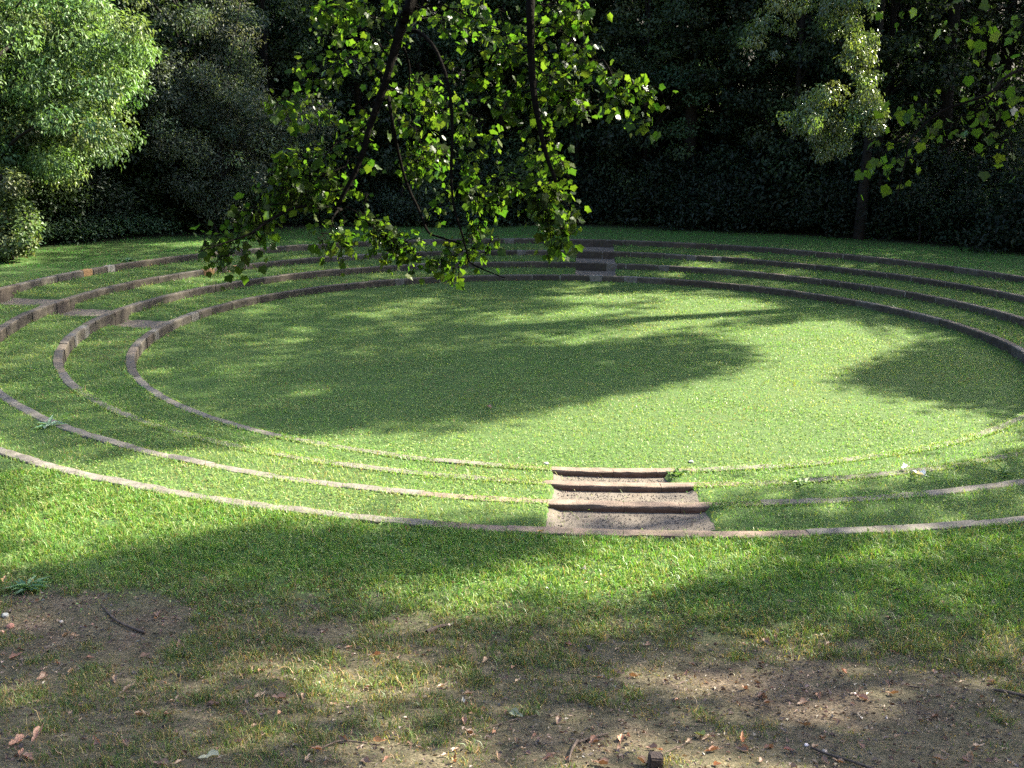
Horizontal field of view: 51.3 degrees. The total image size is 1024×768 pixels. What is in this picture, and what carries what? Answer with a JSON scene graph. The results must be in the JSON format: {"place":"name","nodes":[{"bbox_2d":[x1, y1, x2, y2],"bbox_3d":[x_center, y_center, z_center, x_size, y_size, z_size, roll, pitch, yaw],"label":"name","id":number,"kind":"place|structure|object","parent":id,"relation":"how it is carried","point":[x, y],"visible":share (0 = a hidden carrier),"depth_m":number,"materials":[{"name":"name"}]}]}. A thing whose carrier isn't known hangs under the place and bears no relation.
{"place":"outdoors","nodes":[
{"label":"outdoors","id":0,"kind":"place"},
{"bbox_2d":[0,0,1023,767],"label":"ground","id":1,"kind":"structure","parent":0,"point":[878,732],"depth_m":15.68,"materials":[{"name":"plant"}]},
{"bbox_2d":[0,161,46,262],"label":"bush","id":2,"kind":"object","parent":1,"relation":"on","point":[18,235],"depth_m":30.94,"materials":[{"name":"green plant"}]},
{"bbox_2d":[1,575,51,595],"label":"weed","id":3,"kind":"object","parent":1,"relation":"on","point":[21,586],"visible":0.98,"depth_m":9.64,"materials":[{"name":"green plant"}]},
{"bbox_2d":[1,298,56,304],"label":"gravel step","id":4,"kind":"structure","parent":1,"relation":"on","point":[18,301],"depth_m":26.55,"materials":[{"name":"gravel"}]},
{"bbox_2d":[0,147,86,232],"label":"wood edge bush","id":5,"kind":"object","parent":1,"relation":"on","point":[32,183],"visible":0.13,"depth_m":35.89,"materials":[{"name":"green plant"}]},
{"bbox_2d":[32,415,67,428],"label":"weed","id":6,"kind":"object","parent":1,"relation":"on","point":[48,423],"visible":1,"depth_m":15.71,"materials":[{"name":"green plant"}]},
{"bbox_2d":[20,176,95,245],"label":"wood edge bush","id":7,"kind":"object","parent":1,"relation":"on","point":[54,206],"visible":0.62,"depth_m":35.52,"materials":[{"name":"green plant"}]},
{"bbox_2d":[0,0,167,191],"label":"ash tree","id":8,"kind":"object","parent":1,"relation":"on","point":[89,47],"visible":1,"depth_m":31.91,"materials":[{"name":"green plant"}]},
{"bbox_2d":[61,308,111,316],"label":"gravel step","id":9,"kind":"structure","parent":1,"relation":"on","point":[87,312],"depth_m":26.48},
{"bbox_2d":[22,115,163,225],"bbox_3d":[-16.377,-8.243,39.401,5.417,4.874,6.422,12,18,37],"label":"wood edge bush","id":10,"kind":"object","parent":1,"relation":"on","point":[105,167],"visible":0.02,"depth_m":39.18,"materials":[{"name":"green plant"}]},
{"bbox_2d":[36,161,152,240],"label":"wood edge bush","id":11,"kind":"object","parent":1,"relation":"on","point":[111,198],"visible":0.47,"depth_m":37.03,"materials":[{"name":"green plant"}]},
{"bbox_2d":[0,0,209,212],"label":"tree","id":12,"kind":"object","parent":1,"relation":"on","point":[163,43],"visible":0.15,"depth_m":38.79,"materials":[{"name":"green plant"}]},
{"bbox_2d":[33,202,181,244],"bbox_3d":[-14.722,-5.531,36.306,5.441,1.367,4.765,2,14,4],"label":"nettle bed","id":13,"kind":"object","parent":1,"relation":"on","point":[124,221],"visible":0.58,"depth_m":36.93,"materials":[{"name":"green plant"}]},
{"bbox_2d":[22,0,208,171],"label":"tree","id":14,"kind":"object","parent":1,"relation":"on","point":[138,33],"visible":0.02,"depth_m":41.17,"materials":[{"name":"green plant"}]},
{"bbox_2d":[100,604,145,633],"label":"fallen twig","id":15,"kind":"object","parent":1,"relation":"on","point":[126,625],"visible":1,"depth_m":8.88,"materials":[{"name":"wood"}]},
{"bbox_2d":[94,162,185,233],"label":"wood edge bush","id":16,"kind":"object","parent":1,"relation":"on","point":[126,181],"visible":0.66,"depth_m":39.14,"materials":[{"name":"green plant"}]},
{"bbox_2d":[117,320,165,327],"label":"gravel step","id":17,"kind":"structure","parent":1,"relation":"on","point":[139,323],"depth_m":26.45,"materials":[{"name":"gravel"}]},
{"bbox_2d":[77,110,225,219],"bbox_3d":[-14.236,-8.451,40.513,7.065,4.878,6.199,-6,15,-25],"label":"wood edge bush","id":18,"kind":"object","parent":1,"relation":"on","point":[160,177],"visible":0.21,"depth_m":39.38,"materials":[{"name":"green plant"}]},
{"bbox_2d":[146,162,229,226],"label":"wood edge bush","id":19,"kind":"object","parent":1,"relation":"on","point":[188,210],"visible":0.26,"depth_m":40.22,"materials":[{"name":"green plant"}]},
{"bbox_2d":[116,0,274,218],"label":"tree","id":20,"kind":"object","parent":1,"relation":"on","point":[188,25],"visible":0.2,"depth_m":39.24,"materials":[{"name":"green plant"}]},
{"bbox_2d":[117,0,296,159],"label":"tree","id":21,"kind":"object","parent":1,"relation":"on","point":[271,81],"visible":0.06,"depth_m":45.33,"materials":[{"name":"green plant"}]},
{"bbox_2d":[163,121,260,216],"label":"wood edge bush","id":22,"kind":"object","parent":1,"relation":"on","point":[200,160],"visible":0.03,"depth_m":41.42,"materials":[{"name":"green plant"}]},
{"bbox_2d":[194,151,268,230],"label":"wood edge bush","id":23,"kind":"object","parent":1,"relation":"on","point":[250,202],"visible":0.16,"depth_m":40.79,"materials":[{"name":"green plant"}]},
{"bbox_2d":[121,0,345,235],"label":"grey shrub","id":24,"kind":"object","parent":1,"relation":"on","point":[224,128],"visible":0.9,"depth_m":38.38,"materials":[{"name":"green plant"}]},
{"bbox_2d":[216,130,302,210],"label":"wood edge bush","id":25,"kind":"object","parent":1,"relation":"on","point":[259,159],"visible":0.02,"depth_m":43.24,"materials":[{"name":"green plant"}]},
{"bbox_2d":[168,0,351,148],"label":"tree","id":26,"kind":"object","parent":1,"relation":"on","point":[276,38],"visible":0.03,"depth_m":44.67,"materials":[{"name":"green plant"}]},
{"bbox_2d":[196,0,350,213],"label":"tree","id":27,"kind":"object","parent":1,"relation":"on","point":[264,55],"visible":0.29,"depth_m":41.90,"materials":[{"name":"green plant"}]},
{"bbox_2d":[259,109,347,206],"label":"wood edge bush","id":28,"kind":"object","parent":1,"relation":"on","point":[302,150],"visible":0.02,"depth_m":43.79,"materials":[{"name":"green plant"}]},
{"bbox_2d":[293,145,373,221],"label":"wood edge bush","id":29,"kind":"object","parent":1,"relation":"on","point":[337,167],"visible":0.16,"depth_m":43.17,"materials":[{"name":"green plant"}]},
{"bbox_2d":[253,0,413,150],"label":"tree","id":30,"kind":"object","parent":1,"relation":"on","point":[339,49],"visible":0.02,"depth_m":49.74,"materials":[{"name":"green plant"}]},
{"bbox_2d":[276,1,422,128],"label":"tree","id":31,"kind":"object","parent":1,"relation":"on","point":[352,117],"visible":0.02,"depth_m":54.82,"materials":[{"name":"green plant"}]},
{"bbox_2d":[263,0,437,218],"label":"tree","id":32,"kind":"object","parent":1,"relation":"on","point":[343,98],"visible":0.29,"depth_m":42.23,"materials":[{"name":"green plant"}]},
{"bbox_2d":[309,114,432,219],"bbox_3d":[-6.210,-8.984,44.791,5.927,4.664,6.755,-8,17,-32],"label":"wood edge bush","id":33,"kind":"object","parent":1,"relation":"on","point":[375,140],"visible":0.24,"depth_m":43.37,"materials":[{"name":"green plant"}]},
{"bbox_2d":[343,173,412,223],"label":"wood edge bush","id":34,"kind":"object","parent":1,"relation":"on","point":[373,190],"visible":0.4,"depth_m":43.53,"materials":[{"name":"green plant"}]},
{"bbox_2d":[357,156,461,226],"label":"blue green bush","id":35,"kind":"object","parent":1,"relation":"on","point":[390,204],"visible":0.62,"depth_m":42.98,"materials":[{"name":"green plant"}]},
{"bbox_2d":[376,128,464,223],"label":"wood edge bush","id":36,"kind":"object","parent":1,"relation":"on","point":[440,139],"visible":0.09,"depth_m":44.61,"materials":[{"name":"green plant"}]},
{"bbox_2d":[359,0,490,203],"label":"tree","id":37,"kind":"object","parent":1,"relation":"on","point":[418,46],"visible":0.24,"depth_m":44.79,"materials":[{"name":"green plant"}]},
{"bbox_2d":[339,0,517,152],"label":"tree","id":38,"kind":"object","parent":1,"relation":"on","point":[431,54],"visible":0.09,"depth_m":47.69,"materials":[{"name":"green plant"}]},
{"bbox_2d":[390,165,472,227],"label":"wood edge bush","id":39,"kind":"object","parent":1,"relation":"on","point":[436,186],"visible":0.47,"depth_m":43.18,"materials":[{"name":"green plant"}]},
{"bbox_2d":[358,0,522,132],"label":"tree","id":40,"kind":"object","parent":1,"relation":"on","point":[460,60],"visible":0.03,"depth_m":57.67,"materials":[{"name":"green plant"}]},
{"bbox_2d":[420,120,534,217],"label":"wood edge bush","id":41,"kind":"object","parent":1,"relation":"on","point":[477,146],"visible":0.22,"depth_m":44.63,"materials":[{"name":"green plant"}]},
{"bbox_2d":[431,153,527,227],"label":"wood edge bush","id":42,"kind":"object","parent":1,"relation":"on","point":[482,181],"visible":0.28,"depth_m":43.76,"materials":[{"name":"green plant"}]},
{"bbox_2d":[415,0,579,189],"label":"tree","id":43,"kind":"object","parent":1,"relation":"on","point":[505,3],"visible":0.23,"depth_m":44.26,"materials":[{"name":"green plant"}]},
{"bbox_2d":[397,0,601,152],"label":"tree","id":44,"kind":"object","parent":1,"relation":"on","point":[482,71],"visible":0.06,"depth_m":50.12,"materials":[{"name":"green plant"}]},
{"bbox_2d":[454,120,562,215],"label":"wood edge bush","id":45,"kind":"object","parent":1,"relation":"on","point":[514,138],"visible":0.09,"depth_m":45.25,"materials":[{"name":"green plant"}]},
{"bbox_2d":[0,237,1023,656],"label":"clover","id":46,"kind":"object","parent":1,"relation":"on","point":[528,427],"visible":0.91,"depth_m":19.04,"materials":[{"name":"green plant"}]},
{"bbox_2d":[0,533,1023,767],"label":"leaf litter","id":47,"kind":"object","parent":1,"relation":"on","point":[758,683],"visible":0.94,"depth_m":7.65,"materials":[{"name":"plant"}]},
{"bbox_2d":[0,250,1023,513],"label":"stone kerb ring","id":48,"kind":"object","parent":1,"relation":"on","point":[8,328],"visible":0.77,"depth_m":23.23,"materials":[{"name":"stone"}]},
{"bbox_2d":[0,238,1023,538],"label":"stone kerb ring","id":49,"kind":"object","parent":1,"relation":"on","point":[6,292],"visible":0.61,"depth_m":13.34,"materials":[{"name":"stone"}]},
{"bbox_2d":[478,151,550,227],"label":"wood edge bush","id":50,"kind":"object","parent":1,"relation":"on","point":[518,170],"visible":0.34,"depth_m":43.67,"materials":[{"name":"green plant"}]},
{"bbox_2d":[38,91,1023,250],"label":"undergrowth","id":51,"kind":"object","parent":1,"relation":"on","point":[193,223],"visible":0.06,"depth_m":42.55,"materials":[{"name":"green plant"}]},
{"bbox_2d":[53,261,1023,492],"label":"stone kerb ring","id":52,"kind":"object","parent":1,"relation":"on","point":[69,342],"visible":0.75,"depth_m":28.14,"materials":[{"name":"stone"}]},
{"bbox_2d":[514,166,594,219],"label":"wood edge bush","id":53,"kind":"object","parent":1,"relation":"on","point":[569,191],"visible":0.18,"depth_m":44.66,"materials":[{"name":"green plant"}]},
{"bbox_2d":[490,0,642,159],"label":"tree","id":54,"kind":"object","parent":1,"relation":"on","point":[523,115],"visible":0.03,"depth_m":49.05,"materials":[{"name":"green plant"}]},
{"bbox_2d":[125,274,1023,477],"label":"stone kerb ring","id":55,"kind":"object","parent":1,"relation":"on","point":[139,346],"visible":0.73,"depth_m":27.74,"materials":[{"name":"stone"}]},
{"bbox_2d":[525,121,626,222],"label":"wood edge bush","id":56,"kind":"object","parent":1,"relation":"on","point":[564,151],"visible":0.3,"depth_m":45.15,"materials":[{"name":"green plant"}]},
{"bbox_2d":[497,0,655,212],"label":"tree","id":57,"kind":"object","parent":1,"relation":"on","point":[599,132],"visible":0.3,"depth_m":44.14,"materials":[{"name":"green plant"}]},
{"bbox_2d":[568,732,608,761],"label":"fallen twig","id":58,"kind":"object","parent":1,"relation":"on","point":[578,741],"visible":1,"depth_m":6.83,"materials":[{"name":"wood"}]},
{"bbox_2d":[575,270,615,275],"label":"gravel step","id":59,"kind":"structure","parent":1,"relation":"on","point":[602,273],"depth_m":35.94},
{"bbox_2d":[576,258,614,262],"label":"gravel step","id":60,"kind":"structure","parent":1,"relation":"on","point":[596,260],"depth_m":37.23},
{"bbox_2d":[574,171,638,224],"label":"wood edge bush","id":61,"kind":"object","parent":1,"relation":"on","point":[604,188],"visible":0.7,"depth_m":44.55,"materials":[{"name":"green plant"}]},
{"bbox_2d":[190,0,1023,290],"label":"maple tree","id":62,"kind":"object","parent":1,"relation":"on","point":[549,197],"visible":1,"depth_m":6.34,"materials":[{"name":"green plant"}]},
{"bbox_2d":[553,474,667,482],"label":"step","id":63,"kind":"structure","parent":1,"relation":"on","point":[596,479],"depth_m":15.41,"materials":[{"name":"gravel"}]},
{"bbox_2d":[554,476,706,530],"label":"loose gravel","id":64,"kind":"structure","parent":63,"relation":"on","point":[623,515],"depth_m":12.66,"materials":[{"name":"gravel"}]},
{"bbox_2d":[547,115,677,213],"bbox_3d":[4.888,-9.578,46.676,7.420,4.647,4.925,-3,15,-16],"label":"wood edge bush","id":65,"kind":"object","parent":1,"relation":"on","point":[634,155],"visible":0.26,"depth_m":45.49,"materials":[{"name":"green plant"}]},
{"bbox_2d":[552,489,698,502],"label":"step","id":66,"kind":"structure","parent":1,"relation":"on","point":[692,495],"depth_m":13.99,"materials":[{"name":"gravel"}]},
{"bbox_2d":[546,507,715,530],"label":"gravel step","id":67,"kind":"structure","parent":1,"relation":"on","point":[708,525],"depth_m":12.51,"materials":[{"name":"gravel"}]},
{"bbox_2d":[603,149,680,226],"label":"wood edge bush","id":68,"kind":"object","parent":1,"relation":"on","point":[653,174],"visible":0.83,"depth_m":43.95,"materials":[{"name":"green plant"}]},
{"bbox_2d":[559,0,748,163],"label":"tree","id":69,"kind":"object","parent":1,"relation":"on","point":[660,142],"visible":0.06,"depth_m":49.18,"materials":[{"name":"green plant"}]},
{"bbox_2d":[647,751,663,767],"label":"wooden peg","id":70,"kind":"object","parent":1,"relation":"on","point":[655,759],"visible":1,"depth_m":6.45,"materials":[{"name":"brown wood"}]},
{"bbox_2d":[586,0,730,216],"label":"tree","id":71,"kind":"object","parent":1,"relation":"on","point":[663,27],"visible":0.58,"depth_m":43.51,"materials":[{"name":"green plant"}]},
{"bbox_2d":[622,138,707,215],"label":"wood edge bush","id":72,"kind":"object","parent":1,"relation":"on","point":[671,165],"visible":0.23,"depth_m":44.62,"materials":[{"name":"green plant"}]},
{"bbox_2d":[649,160,730,231],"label":"wood edge bush","id":73,"kind":"object","parent":1,"relation":"on","point":[691,181],"visible":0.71,"depth_m":43.41,"materials":[{"name":"green plant"}]},
{"bbox_2d":[682,1,701,214],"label":"shade tree","id":74,"kind":"object","parent":1,"relation":"on","point":[690,113],"visible":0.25,"depth_m":44.61,"materials":[{"name":"brown plant"}]},
{"bbox_2d":[649,125,763,221],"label":"wood edge bush","id":75,"kind":"object","parent":1,"relation":"on","point":[727,144],"visible":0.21,"depth_m":44.60,"materials":[{"name":"green plant"}]},
{"bbox_2d":[636,0,818,168],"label":"tree","id":76,"kind":"object","parent":1,"relation":"on","point":[707,62],"visible":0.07,"depth_m":46.58,"materials":[{"name":"green plant"}]},
{"bbox_2d":[653,0,805,214],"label":"tree","id":77,"kind":"object","parent":1,"relation":"on","point":[733,77],"visible":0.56,"depth_m":43.48,"materials":[{"name":"green plant"}]},
{"bbox_2d":[691,161,769,232],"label":"wood edge bush","id":78,"kind":"object","parent":1,"relation":"on","point":[736,190],"visible":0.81,"depth_m":42.42,"materials":[{"name":"green plant"}]},
{"bbox_2d":[677,114,825,231],"bbox_3d":[10.478,-8.528,43.390,7.863,4.925,5.220,-4,15,-20],"label":"wood edge bush","id":79,"kind":"object","parent":1,"relation":"on","point":[765,151],"visible":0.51,"depth_m":42.59,"materials":[{"name":"green plant"}]},
{"bbox_2d":[679,0,835,131],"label":"tree","id":80,"kind":"object","parent":1,"relation":"on","point":[751,73],"visible":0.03,"depth_m":56.04,"materials":[{"name":"green plant"}]},
{"bbox_2d":[730,165,821,233],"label":"wood edge bush","id":81,"kind":"object","parent":1,"relation":"on","point":[779,224],"visible":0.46,"depth_m":42.26,"materials":[{"name":"green plant"}]},
{"bbox_2d":[720,0,892,221],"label":"tree","id":82,"kind":"object","parent":1,"relation":"on","point":[798,74],"visible":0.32,"depth_m":42.27,"materials":[{"name":"green plant"}]},
{"bbox_2d":[741,115,874,222],"bbox_3d":[12.898,-8.589,43.437,7.696,4.820,5.109,-3,14,-15],"label":"wood edge bush","id":83,"kind":"object","parent":1,"relation":"on","point":[824,165],"visible":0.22,"depth_m":42.15,"materials":[{"name":"green plant"}]},
{"bbox_2d":[736,0,891,239],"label":"weeping tree","id":84,"kind":"object","parent":1,"relation":"on","point":[812,121],"visible":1,"depth_m":35.87,"materials":[{"name":"green plant"}]},
{"bbox_2d":[781,170,868,238],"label":"wood edge bush","id":85,"kind":"object","parent":1,"relation":"on","point":[810,210],"visible":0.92,"depth_m":41.05,"materials":[{"name":"green plant"}]},
{"bbox_2d":[718,0,931,171],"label":"tree","id":86,"kind":"object","parent":1,"relation":"on","point":[809,76],"visible":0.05,"depth_m":47.18,"materials":[{"name":"green plant"}]},
{"bbox_2d":[810,746,873,767],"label":"fallen twig","id":87,"kind":"object","parent":1,"relation":"on","point":[846,759],"visible":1,"depth_m":6.61,"materials":[{"name":"wood"}]},
{"bbox_2d":[796,134,949,231],"bbox_3d":[14.438,-7.840,41.907,6.778,4.245,4.500,0,14,-1],"label":"wood edge bush","id":88,"kind":"object","parent":1,"relation":"on","point":[852,168],"visible":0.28,"depth_m":41.10,"materials":[{"name":"green plant"}]},
{"bbox_2d":[783,7,970,126],"bbox_3d":[17.721,-21.391,52.294,10.603,19.562,10.729,3,14,10],"label":"tree","id":89,"kind":"object","parent":1,"relation":"on","point":[899,68],"visible":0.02,"depth_m":52.66,"materials":[{"name":"green plant"}]},
{"bbox_2d":[816,163,941,239],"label":"wood edge bush","id":90,"kind":"object","parent":1,"relation":"on","point":[873,183],"visible":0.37,"depth_m":40.70,"materials":[{"name":"green plant"}]},
{"bbox_2d":[778,0,1004,225],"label":"tree","id":91,"kind":"object","parent":1,"relation":"on","point":[894,54],"visible":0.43,"depth_m":40.36,"materials":[{"name":"green plant"}]},
{"bbox_2d":[784,0,1017,177],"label":"tree","id":92,"kind":"object","parent":1,"relation":"on","point":[893,123],"visible":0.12,"depth_m":44.04,"materials":[{"name":"green plant"}]},
{"bbox_2d":[858,169,973,245],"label":"wood edge bush","id":93,"kind":"object","parent":1,"relation":"on","point":[910,197],"visible":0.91,"depth_m":39.07,"materials":[{"name":"green plant"}]},
{"bbox_2d":[868,138,1012,228],"bbox_3d":[16.546,-7.575,41.155,6.113,3.828,4.058,1,14,1],"label":"wood edge bush","id":94,"kind":"object","parent":1,"relation":"on","point":[942,168],"visible":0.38,"depth_m":40.31,"materials":[{"name":"green plant"}]},
{"bbox_2d":[933,0,961,201],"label":"shade tree","id":95,"kind":"object","parent":1,"relation":"on","point":[947,98],"visible":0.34,"depth_m":41.97,"materials":[{"name":"brown plant"}]},
{"bbox_2d":[884,1,1023,152],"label":"tree","id":96,"kind":"object","parent":1,"relation":"on","point":[971,144],"visible":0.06,"depth_m":49.53,"materials":[{"name":"green plant"}]},
{"bbox_2d":[919,180,1022,248],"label":"wood edge bush","id":97,"kind":"object","parent":1,"relation":"on","point":[967,202],"visible":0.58,"depth_m":38.33,"materials":[{"name":"green plant"}]},
{"bbox_2d":[919,0,1023,182],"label":"tree","id":98,"kind":"object","parent":1,"relation":"on","point":[988,59],"visible":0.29,"depth_m":44.59,"materials":[{"name":"green plant"}]},
{"bbox_2d":[928,142,1023,230],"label":"wood edge bush","id":99,"kind":"object","parent":1,"relation":"on","point":[994,177],"visible":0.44,"depth_m":39.49,"materials":[{"name":"green plant"}]},
{"bbox_2d":[948,160,1023,254],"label":"wood edge bush","id":100,"kind":"object","parent":1,"relation":"on","point":[997,221],"visible":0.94,"depth_m":36.76,"materials":[{"name":"green plant"}]},
{"bbox_2d":[982,142,1023,248],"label":"wood edge bush","id":101,"kind":"object","parent":1,"relation":"on","point":[1007,194],"visible":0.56,"depth_m":37.18,"materials":[{"name":"green plant"}]},
{"bbox_2d":[991,0,1017,171],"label":"shade tree","id":102,"kind":"object","parent":1,"relation":"on","point":[1010,49],"visible":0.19,"depth_m":45.48,"materials":[{"name":"brown plant"}]},
{"bbox_2d":[993,10,1023,165],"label":"tree","id":103,"kind":"object","parent":1,"relation":"on","point":[1018,94],"visible":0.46,"depth_m":42.62,"materials":[{"name":"green plant"}]},
{"bbox_2d":[0,464,1023,767],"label":"foreground grass","id":104,"kind":"structure","parent":0,"point":[608,552],"depth_m":9.60,"materials":[{"name":"plant"}]},
{"bbox_2d":[0,221,1023,596],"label":"lawn grass","id":105,"kind":"structure","parent":0,"point":[972,435],"depth_m":20.22,"materials":[{"name":"plant"}]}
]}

